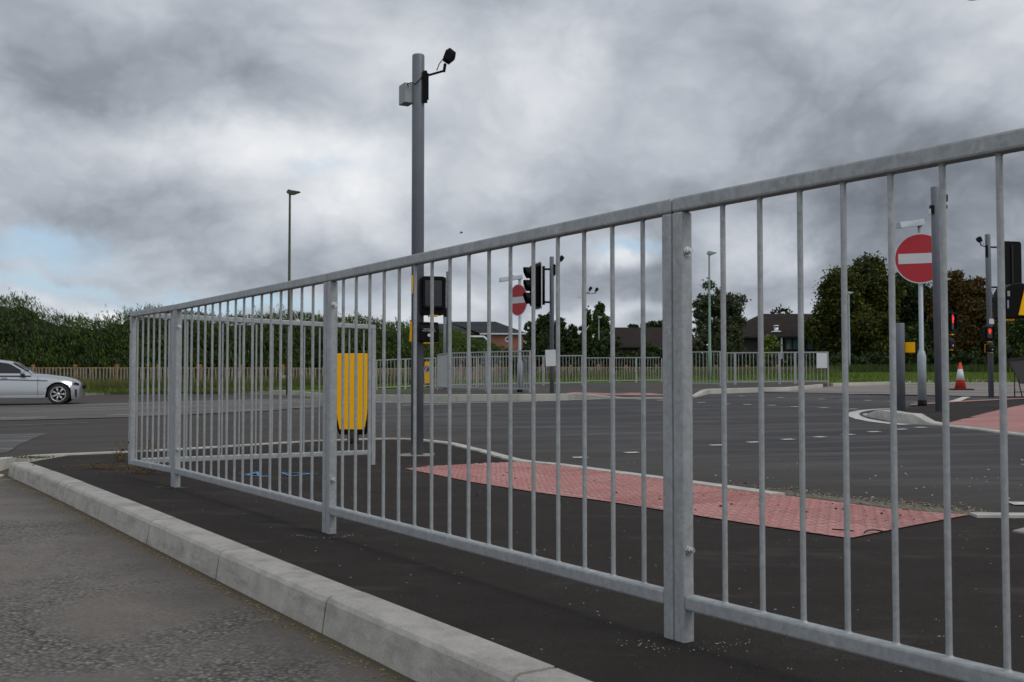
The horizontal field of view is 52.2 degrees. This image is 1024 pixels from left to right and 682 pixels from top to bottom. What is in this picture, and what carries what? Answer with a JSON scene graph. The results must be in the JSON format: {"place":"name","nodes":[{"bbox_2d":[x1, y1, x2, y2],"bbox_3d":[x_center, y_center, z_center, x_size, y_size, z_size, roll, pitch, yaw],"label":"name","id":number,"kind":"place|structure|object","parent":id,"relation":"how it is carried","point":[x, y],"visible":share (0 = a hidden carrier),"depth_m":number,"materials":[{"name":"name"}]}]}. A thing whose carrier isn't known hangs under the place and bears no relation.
{"place":"outdoors","nodes":[
{"label":"outdoors","id":0,"kind":"place"},
{"bbox_2d":[0,394,310,405],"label":"road margin","id":1,"kind":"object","parent":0,"point":[90,399],"visible":0.53,"depth_m":36.95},
{"bbox_2d":[0,398,322,419],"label":"road","id":2,"kind":"structure","parent":0,"point":[63,411],"depth_m":25.18,"materials":[{"name":"asphalt"}]},
{"bbox_2d":[0,360,85,403],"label":"saloon car","id":3,"kind":"object","parent":2,"relation":"on","point":[18,380],"visible":1,"depth_m":32.40,"materials":[{"name":"silver metal"}]},
{"bbox_2d":[0,468,416,681],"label":"side road","id":4,"kind":"structure","parent":0,"point":[78,603],"depth_m":2.93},
{"bbox_2d":[2,480,400,681],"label":"kerb litter","id":5,"kind":"object","parent":4,"relation":"on","point":[206,579],"visible":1,"depth_m":3.49,"materials":[{"name":"gravel"}]},
{"bbox_2d":[8,462,591,681],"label":"kerb","id":6,"kind":"structure","parent":4,"relation":"on","point":[415,646],"depth_m":2.87,"materials":[{"name":"concrete"}]},
{"bbox_2d":[0,393,1023,513],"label":"junction road","id":7,"kind":"structure","parent":0,"point":[975,455],"depth_m":10.47,"materials":[{"name":"asphalt"}]},
{"bbox_2d":[0,433,46,452],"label":"worn road patch","id":8,"kind":"object","parent":7,"relation":"on","point":[9,442],"visible":1,"depth_m":11.72,"materials":[{"name":"asphalt"}]},
{"bbox_2d":[0,438,784,494],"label":"flush kerb","id":9,"kind":"structure","parent":7,"relation":"on","point":[5,462],"depth_m":8.02,"materials":[{"name":"concrete"}]},
{"bbox_2d":[376,394,662,401],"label":"kerb","id":10,"kind":"structure","parent":7,"relation":"on","point":[474,397],"depth_m":23.02,"materials":[{"name":"concrete"}]},
{"bbox_2d":[692,384,822,397],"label":"island kerb","id":11,"kind":"structure","parent":7,"relation":"on","point":[718,391],"depth_m":26.84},
{"bbox_2d":[719,481,992,514],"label":"loose gravel","id":12,"kind":"structure","parent":7,"relation":"on","point":[956,509],"depth_m":5.04,"materials":[{"name":"gravel"}]},
{"bbox_2d":[778,491,956,513],"bbox_3d":[1.667,0.788,5.115,0.188,0.009,1.354,1,-2,-30],"label":"gravel strip","id":13,"kind":"object","parent":7,"relation":"on","point":[880,505],"visible":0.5,"depth_m":5.04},
{"bbox_2d":[849,408,905,424],"bbox_3d":[4.934,1.000,14.143,0.787,0.057,4.702,-1,-2,19],"label":"island line","id":14,"kind":"object","parent":7,"relation":"on","point":[854,414],"visible":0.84,"depth_m":13.55,"materials":[{"name":"paint"}]},
{"bbox_2d":[862,410,1023,436],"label":"traffic island kerb","id":15,"kind":"structure","parent":7,"relation":"on","point":[912,418],"depth_m":11.97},
{"bbox_2d":[906,399,1023,421],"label":"traffic island","id":16,"kind":"structure","parent":7,"relation":"on","point":[962,410],"depth_m":15.67,"materials":[{"name":"concrete"}]},
{"bbox_2d":[896,323,917,411],"bbox_3d":[5.553,0.378,14.678,0.295,1.257,0.170,0,-2,0],"label":"button post","id":17,"kind":"object","parent":16,"relation":"on","point":[903,347],"visible":0.94,"depth_m":14.64,"materials":[{"name":"grey metal"}]},
{"bbox_2d":[895,219,947,405],"bbox_3d":[6.635,-0.448,17.034,0.852,3.114,0.340,0,-2,-10],"label":"no entry sign","id":18,"kind":"object","parent":16,"relation":"on","point":[913,258],"visible":0.84,"depth_m":17.07,"materials":[{"name":"red metal"}]},
{"bbox_2d":[928,186,957,410],"bbox_3d":[6.160,-0.561,14.896,0.385,3.306,0.236,0,-2,-13],"label":"signal pole","id":19,"kind":"object","parent":16,"relation":"on","point":[933,210],"visible":0.74,"depth_m":14.89,"materials":[{"name":"grey metal"}]},
{"bbox_2d":[950,405,1023,432],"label":"island tactile paving","id":20,"kind":"structure","parent":16,"relation":"on","point":[1015,419],"depth_m":12.09,"materials":[{"name":"concrete"}]},
{"bbox_2d":[1007,357,1023,397],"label":"roadworks sign","id":21,"kind":"object","parent":16,"relation":"on","point":[1017,365],"visible":0.91,"depth_m":21.23,"materials":[{"name":"metal"}]},
{"bbox_2d":[969,512,1023,517],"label":"flush kerb","id":22,"kind":"structure","parent":7,"relation":"on","point":[992,515],"depth_m":4.44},
{"bbox_2d":[971,0,1023,320],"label":"signal pole","id":23,"kind":"object","parent":7,"relation":"on","point":[1014,301],"visible":0.78,"depth_m":5.89,"materials":[{"name":"black metal"}]},
{"bbox_2d":[976,234,1021,397],"bbox_3d":[10.233,-0.488,21.997,0.978,3.529,0.345,1,-2,-19],"label":"signal pole","id":24,"kind":"object","parent":7,"relation":"on","point":[1013,265],"visible":0.84,"depth_m":21.96,"materials":[{"name":"grey metal"}]},
{"bbox_2d":[0,0,1023,345],"label":"sky","id":25,"kind":"structure","parent":0,"point":[151,151],"materials":[{"name":"grey"}]},
{"bbox_2d":[29,440,1023,681],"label":"footway","id":26,"kind":"structure","parent":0,"point":[553,620],"depth_m":3.25,"materials":[{"name":"asphalt"}]},
{"bbox_2d":[32,460,142,469],"bbox_3d":[-2.726,0.810,6.857,0.757,0.072,0.214,0,-2,0],"label":"weed","id":27,"kind":"object","parent":26,"relation":"on","point":[91,467],"visible":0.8,"depth_m":6.86,"materials":[{"name":"brown plant"}]},
{"bbox_2d":[96,459,161,474],"bbox_3d":[-2.336,0.786,6.553,0.409,0.092,0.351,-2,-3,38],"label":"weed","id":28,"kind":"object","parent":26,"relation":"on","point":[137,472],"visible":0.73,"depth_m":6.52,"materials":[{"name":"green plant"}]},
{"bbox_2d":[128,304,174,486],"bbox_3d":[-2.080,0.338,6.046,0.034,1.060,0.784,2,-2,-37],"label":"guardrail panel","id":29,"kind":"object","parent":26,"relation":"on","point":[133,400],"visible":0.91,"depth_m":6.10,"materials":[{"name":"metal"}]},
{"bbox_2d":[173,273,328,532],"bbox_3d":[-1.272,0.297,4.881,0.033,1.062,2.046,1,-2,-34],"label":"guardrail panel","id":30,"kind":"object","parent":26,"relation":"on","point":[279,495],"visible":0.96,"depth_m":4.76,"materials":[{"name":"metal"}]},
{"bbox_2d":[139,313,375,464],"bbox_3d":[-1.642,0.384,6.943,1.710,1.084,0.033,2,-3,-40],"label":"guardrail panel","id":31,"kind":"object","parent":26,"relation":"on","point":[349,326],"visible":0.64,"depth_m":7.00,"materials":[{"name":"metal"}]},
{"bbox_2d":[337,352,367,443],"bbox_3d":[-1.585,0.567,10.150,0.441,0.913,0.203,0,-2,6],"label":"keep left bollard","id":32,"kind":"object","parent":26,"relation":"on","point":[360,395],"visible":0.46,"depth_m":10.10,"materials":[{"name":"yellow plastic"}]},
{"bbox_2d":[399,48,455,455],"bbox_3d":[-0.701,-0.683,8.630,0.483,3.436,0.346,0,-2,0],"label":"signal pole","id":33,"kind":"object","parent":26,"relation":"on","point":[415,92],"visible":0.72,"depth_m":8.57,"materials":[{"name":"metal"}]},
{"bbox_2d":[326,199,674,639],"bbox_3d":[-0.163,0.235,3.203,0.033,1.066,1.972,1,-2,-33],"label":"guardrail panel","id":34,"kind":"object","parent":26,"relation":"on","point":[613,581],"visible":0.91,"depth_m":2.94,"materials":[{"name":"metal"}]},
{"bbox_2d":[405,461,966,536],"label":"tactile paving","id":35,"kind":"structure","parent":26,"relation":"on","point":[744,507],"depth_m":5.11,"materials":[{"name":"concrete"}]},
{"bbox_2d":[457,458,914,520],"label":"dark crumbs","id":36,"kind":"object","parent":35,"relation":"on","point":[716,497],"visible":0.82,"depth_m":4.92,"materials":[{"name":"black soil"}]},
{"bbox_2d":[672,128,1023,681],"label":"guardrail panel","id":37,"kind":"object","parent":26,"relation":"on","point":[688,602],"visible":0.97,"depth_m":2.01,"materials":[{"name":"metal"}]},
{"bbox_2d":[376,382,829,396],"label":"footway","id":38,"kind":"structure","parent":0,"point":[651,387],"depth_m":28.78,"materials":[{"name":"concrete"}]},
{"bbox_2d":[437,353,446,389],"bbox_3d":[-1.891,0.868,28.439,0.035,1.064,1.940,0,-2,-12],"label":"utility cabinet","id":39,"kind":"object","parent":38,"relation":"on","point":[442,370],"visible":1,"depth_m":28.50,"materials":[{"name":"metal"}]},
{"bbox_2d":[443,317,445,388],"bbox_3d":[-2.003,0.242,31.005,0.084,2.551,0.082,0,-2,0],"label":"sign post","id":40,"kind":"object","parent":38,"relation":"on","point":[444,334],"visible":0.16,"depth_m":30.99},
{"bbox_2d":[443,271,447,389],"bbox_3d":[-1.858,-0.248,29.269,0.493,3.410,0.176,-1,-2,22],"label":"signal pole","id":41,"kind":"object","parent":38,"relation":"on","point":[446,315],"visible":0.46,"depth_m":29.27,"materials":[{"name":"grey metal"}]},
{"bbox_2d":[453,356,476,386],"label":"guardrail panel","id":42,"kind":"object","parent":38,"relation":"on","point":[460,371],"visible":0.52,"depth_m":34.31,"materials":[{"name":"metal"}]},
{"bbox_2d":[447,351,485,390],"bbox_3d":[-1.168,0.811,26.739,0.034,1.061,1.824,1,-2,-35],"label":"guardrail panel","id":43,"kind":"object","parent":38,"relation":"on","point":[459,353],"visible":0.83,"depth_m":26.72,"materials":[{"name":"metal"}]},
{"bbox_2d":[486,350,530,392],"bbox_3d":[-0.107,0.766,25.290,0.035,1.069,1.765,2,-3,-38],"label":"guardrail panel","id":44,"kind":"object","parent":38,"relation":"on","point":[523,351],"visible":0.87,"depth_m":25.06,"materials":[{"name":"metal"}]},
{"bbox_2d":[499,275,526,391],"bbox_3d":[0.082,-0.148,24.995,0.715,2.908,0.509,-1,-2,33],"label":"no entry sign","id":45,"kind":"object","parent":38,"relation":"on","point":[519,305],"visible":0.84,"depth_m":25.08,"materials":[{"name":"red metal"}]},
{"bbox_2d":[512,355,542,384],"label":"guardrail panel","id":46,"kind":"object","parent":38,"relation":"on","point":[528,368],"visible":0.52,"depth_m":34.48,"materials":[{"name":"metal"}]},
{"bbox_2d":[523,255,563,392],"bbox_3d":[0.720,-0.327,23.757,0.936,3.241,0.511,0,-2,0],"label":"signal pole","id":47,"kind":"object","parent":38,"relation":"on","point":[550,354],"visible":0.75,"depth_m":23.69,"materials":[{"name":"grey metal"}]},
{"bbox_2d":[543,355,581,384],"bbox_3d":[1.694,1.003,34.736,1.407,1.078,0.033,1,-2,-21],"label":"guardrail panel","id":48,"kind":"object","parent":38,"relation":"on","point":[544,382],"visible":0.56,"depth_m":34.84,"materials":[{"name":"metal"}]},
{"bbox_2d":[568,392,662,394],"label":"tactile paving","id":49,"kind":"structure","parent":38,"relation":"on","point":[615,393],"depth_m":23.93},
{"bbox_2d":[692,351,720,385],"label":"guardrail panel","id":50,"kind":"object","parent":38,"relation":"on","point":[706,367],"visible":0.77,"depth_m":29.64,"materials":[{"name":"metal"}]},
{"bbox_2d":[735,352,779,384],"bbox_3d":[7.560,0.872,32.189,1.364,1.071,0.033,0,-2,0],"label":"guardrail panel","id":51,"kind":"object","parent":38,"relation":"on","point":[778,381],"visible":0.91,"depth_m":32.18,"materials":[{"name":"metal"}]},
{"bbox_2d":[779,352,794,383],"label":"guardrail panel","id":52,"kind":"object","parent":38,"relation":"on","point":[787,366],"visible":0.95,"depth_m":32.18,"materials":[{"name":"metal"}]},
{"bbox_2d":[795,352,828,385],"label":"guardrail panel","id":53,"kind":"object","parent":38,"relation":"on","point":[796,381],"visible":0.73,"depth_m":32.18,"materials":[{"name":"metal"}]},
{"bbox_2d":[816,353,826,367],"bbox_3d":[9.509,0.601,32.058,0.325,0.462,0.022,0,-2,0],"label":"notice board","id":54,"kind":"object","parent":53,"relation":"attached to","point":[821,360],"visible":1,"depth_m":32.05,"materials":[{"name":"white plastic"}]},
{"bbox_2d":[292,372,1016,392],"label":"verge","id":55,"kind":"structure","parent":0,"point":[425,387],"depth_m":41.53,"materials":[{"name":"green plant"}]},
{"bbox_2d":[61,371,410,391],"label":"tall weeds","id":56,"kind":"object","parent":55,"relation":"on","point":[96,384],"visible":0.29,"depth_m":44.70,"materials":[{"name":"green plant"}]},
{"bbox_2d":[85,383,410,392],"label":"grass","id":57,"kind":"structure","parent":55,"relation":"on","point":[92,390],"depth_m":43.90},
{"bbox_2d":[0,288,498,384],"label":"hedge","id":58,"kind":"object","parent":55,"relation":"on","point":[28,337],"visible":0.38,"depth_m":49.41,"materials":[{"name":"green plant"}]},
{"bbox_2d":[376,359,405,389],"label":"guardrail panel","id":59,"kind":"object","parent":55,"relation":"on","point":[394,372],"visible":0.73,"depth_m":34.09,"materials":[{"name":"metal"}]},
{"bbox_2d":[28,364,796,385],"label":"timber fence","id":60,"kind":"object","parent":55,"relation":"on","point":[75,368],"visible":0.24,"depth_m":46.42,"materials":[{"name":"brown wood"}]},
{"bbox_2d":[405,358,435,388],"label":"guardrail panel","id":61,"kind":"object","parent":55,"relation":"on","point":[406,386],"visible":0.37,"depth_m":34.20,"materials":[{"name":"metal"}]},
{"bbox_2d":[424,361,429,386],"bbox_3d":[-2.982,1.200,37.017,0.292,0.950,0.134,-2,-3,38],"label":"keep left bollard","id":62,"kind":"object","parent":55,"relation":"on","point":[426,375],"visible":0.56,"depth_m":36.98,"materials":[{"name":"yellow plastic"}]},
{"bbox_2d":[452,343,485,377],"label":"shrub","id":63,"kind":"object","parent":55,"relation":"on","point":[464,349],"visible":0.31,"depth_m":59.52,"materials":[{"name":"green plant"}]},
{"bbox_2d":[452,322,525,353],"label":"brick house","id":64,"kind":"structure","parent":55,"relation":"on","point":[499,334],"depth_m":100.42,"materials":[{"name":"brick"}]},
{"bbox_2d":[484,345,515,375],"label":"shrub","id":65,"kind":"object","parent":55,"relation":"on","point":[501,348],"visible":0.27,"depth_m":59.87,"materials":[{"name":"green plant"}]},
{"bbox_2d":[507,353,527,375],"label":"shrub","id":66,"kind":"object","parent":55,"relation":"on","point":[516,363],"visible":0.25,"depth_m":57.70,"materials":[{"name":"green plant"}]},
{"bbox_2d":[521,311,579,373],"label":"tree","id":67,"kind":"object","parent":55,"relation":"on","point":[569,336],"visible":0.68,"depth_m":71.61,"materials":[{"name":"green plant"}]},
{"bbox_2d":[578,306,592,337],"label":"tree","id":68,"kind":"object","parent":55,"relation":"on","point":[589,322],"visible":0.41,"depth_m":89.84,"materials":[{"name":"green plant"}]},
{"bbox_2d":[568,335,607,371],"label":"shrub","id":69,"kind":"object","parent":55,"relation":"on","point":[597,347],"visible":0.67,"depth_m":69.92,"materials":[{"name":"green plant"}]},
{"bbox_2d":[588,301,609,368],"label":"tree","id":70,"kind":"object","parent":55,"relation":"on","point":[604,320],"visible":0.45,"depth_m":87.78,"materials":[{"name":"green plant"}]},
{"bbox_2d":[596,331,622,370],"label":"shrub","id":71,"kind":"object","parent":55,"relation":"on","point":[606,337],"visible":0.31,"depth_m":71.77,"materials":[{"name":"green plant"}]},
{"bbox_2d":[610,357,635,382],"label":"guardrail panel","id":72,"kind":"object","parent":55,"relation":"on","point":[624,369],"visible":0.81,"depth_m":41.15,"materials":[{"name":"metal"}]},
{"bbox_2d":[617,350,646,373],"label":"shrub","id":73,"kind":"object","parent":55,"relation":"on","point":[631,363],"visible":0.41,"depth_m":69.48,"materials":[{"name":"green plant"}]},
{"bbox_2d":[627,320,661,326],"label":"tree","id":74,"kind":"object","parent":55,"relation":"on","point":[651,323],"visible":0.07,"depth_m":127.88,"materials":[{"name":"green plant"}]},
{"bbox_2d":[636,357,661,381],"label":"guardrail panel","id":75,"kind":"object","parent":55,"relation":"on","point":[650,367],"visible":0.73,"depth_m":41.45,"materials":[{"name":"metal"}]},
{"bbox_2d":[457,365,841,380],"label":"tall weeds","id":76,"kind":"object","parent":55,"relation":"on","point":[695,372],"visible":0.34,"depth_m":56.04,"materials":[{"name":"green plant"}]},
{"bbox_2d":[605,327,695,372],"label":"building","id":77,"kind":"structure","parent":55,"relation":"on","point":[630,338],"depth_m":110.88,"materials":[{"name":"brown tile"}]},
{"bbox_2d":[638,341,662,369],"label":"shrub","id":78,"kind":"object","parent":55,"relation":"on","point":[652,350],"visible":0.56,"depth_m":69.74,"materials":[{"name":"green plant"}]},
{"bbox_2d":[692,343,707,371],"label":"shrub","id":79,"kind":"object","parent":55,"relation":"on","point":[696,358],"visible":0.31,"depth_m":69.85,"materials":[{"name":"green plant"}]},
{"bbox_2d":[707,251,716,377],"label":"street lamp","id":80,"kind":"object","parent":55,"relation":"on","point":[709,253],"visible":0.87,"depth_m":47.77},
{"bbox_2d":[700,341,736,371],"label":"shrub","id":81,"kind":"object","parent":55,"relation":"on","point":[715,347],"visible":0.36,"depth_m":71.61,"materials":[{"name":"green plant"}]},
{"bbox_2d":[692,277,751,366],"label":"tree","id":82,"kind":"object","parent":55,"relation":"on","point":[736,324],"visible":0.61,"depth_m":75.76,"materials":[{"name":"green plant"}]},
{"bbox_2d":[731,347,755,368],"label":"shrub","id":83,"kind":"object","parent":55,"relation":"on","point":[745,358],"visible":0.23,"depth_m":73.53,"materials":[{"name":"green plant"}]},
{"bbox_2d":[523,304,987,372],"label":"hedgerow","id":84,"kind":"object","parent":55,"relation":"on","point":[953,353],"visible":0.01,"depth_m":117.58,"materials":[{"name":"green plant"}]},
{"bbox_2d":[748,354,771,369],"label":"shrub","id":85,"kind":"object","parent":55,"relation":"on","point":[755,362],"visible":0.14,"depth_m":69.77,"materials":[{"name":"green plant"}]},
{"bbox_2d":[764,334,781,366],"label":"tree","id":86,"kind":"object","parent":55,"relation":"on","point":[771,344],"visible":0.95,"depth_m":65.81,"materials":[{"name":"green plant"}]},
{"bbox_2d":[731,314,838,366],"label":"glazed building","id":87,"kind":"structure","parent":55,"relation":"on","point":[783,328],"depth_m":96.32,"materials":[{"name":"brown tile"}]},
{"bbox_2d":[774,353,807,368],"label":"shrub","id":88,"kind":"object","parent":55,"relation":"on","point":[790,361],"visible":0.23,"depth_m":69.61,"materials":[{"name":"green plant"}]},
{"bbox_2d":[804,351,841,367],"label":"shrub","id":89,"kind":"object","parent":55,"relation":"on","point":[809,357],"visible":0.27,"depth_m":79.73,"materials":[{"name":"green plant"}]},
{"bbox_2d":[847,291,853,366],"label":"street lamp","id":90,"kind":"object","parent":55,"relation":"on","point":[849,362],"visible":0.9,"depth_m":80.02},
{"bbox_2d":[831,352,873,369],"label":"shrub","id":91,"kind":"object","parent":55,"relation":"on","point":[856,360],"visible":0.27,"depth_m":82.04,"materials":[{"name":"green plant"}]},
{"bbox_2d":[804,250,908,356],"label":"tree","id":92,"kind":"object","parent":55,"relation":"on","point":[867,281],"visible":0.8,"depth_m":90.69,"materials":[{"name":"green plant"}]},
{"bbox_2d":[855,350,888,366],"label":"shrub","id":93,"kind":"object","parent":55,"relation":"on","point":[875,357],"visible":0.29,"depth_m":83.98,"materials":[{"name":"green plant"}]},
{"bbox_2d":[885,272,933,354],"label":"tree","id":94,"kind":"object","parent":55,"relation":"on","point":[909,315],"visible":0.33,"depth_m":93.95,"materials":[{"name":"green plant"}]},
{"bbox_2d":[807,363,1013,372],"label":"long grass","id":95,"kind":"structure","parent":55,"relation":"on","point":[909,368],"depth_m":70.09,"materials":[{"name":"green plant"}]},
{"bbox_2d":[804,372,1017,382],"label":"grass","id":96,"kind":"structure","parent":55,"relation":"on","point":[970,376],"depth_m":41.88,"materials":[{"name":"plant"}]},
{"bbox_2d":[905,323,931,365],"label":"tree","id":97,"kind":"object","parent":55,"relation":"on","point":[912,333],"visible":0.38,"depth_m":79.46,"materials":[{"name":"green plant"}]},
{"bbox_2d":[926,345,957,367],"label":"shrub","id":98,"kind":"object","parent":55,"relation":"on","point":[951,359],"visible":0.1,"depth_m":80.26,"materials":[{"name":"green plant"}]},
{"bbox_2d":[918,267,997,356],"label":"tree","id":99,"kind":"object","parent":55,"relation":"on","point":[966,300],"visible":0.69,"depth_m":86.89,"materials":[{"name":"brown plant"}]},
{"bbox_2d":[955,348,987,368],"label":"shrub","id":100,"kind":"object","parent":55,"relation":"on","point":[963,357],"visible":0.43,"depth_m":79.54,"materials":[{"name":"green plant"}]},
{"bbox_2d":[971,340,980,363],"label":"tree","id":101,"kind":"object","parent":55,"relation":"on","point":[977,352],"visible":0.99,"depth_m":77.94,"materials":[{"name":"green plant"}]},
{"bbox_2d":[986,343,1018,365],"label":"shrub","id":102,"kind":"object","parent":55,"relation":"on","point":[1009,351],"visible":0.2,"depth_m":77.24,"materials":[{"name":"green plant"}]},
{"bbox_2d":[986,318,1023,352],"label":"tree","id":103,"kind":"object","parent":55,"relation":"on","point":[1014,332],"visible":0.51,"depth_m":83.25,"materials":[{"name":"green plant"}]},
{"bbox_2d":[764,382,1023,395],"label":"road","id":104,"kind":"structure","parent":0,"point":[980,388],"depth_m":27.78,"materials":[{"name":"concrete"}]},
{"bbox_2d":[830,380,996,385],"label":"grass kerb","id":105,"kind":"structure","parent":104,"relation":"on","point":[864,383],"depth_m":34.53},
{"bbox_2d":[949,362,973,389],"bbox_3d":[12.125,0.950,28.250,0.560,0.739,0.560,0,-2,0],"label":"traffic cone","id":106,"kind":"object","parent":104,"relation":"on","point":[960,384],"visible":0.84,"depth_m":28.17,"materials":[{"name":"orange plastic"}]},
{"bbox_2d":[817,393,1023,397],"bbox_3d":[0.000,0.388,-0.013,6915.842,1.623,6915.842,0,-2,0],"label":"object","id":107,"kind":"structure","parent":0,"point":[927,395],"depth_m":28.52,"materials":[{"name":"grey concrete"}]},
{"bbox_2d":[85,390,322,398],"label":"verge kerb","id":108,"kind":"structure","parent":107,"relation":"on","point":[276,392],"depth_m":44.33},
{"bbox_2d":[286,189,300,394],"bbox_3d":[-8.205,-1.839,39.110,0.491,7.704,0.200,0,-2,0],"label":"street lamp","id":109,"kind":"object","parent":107,"relation":"on","point":[291,192],"visible":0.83,"depth_m":39.12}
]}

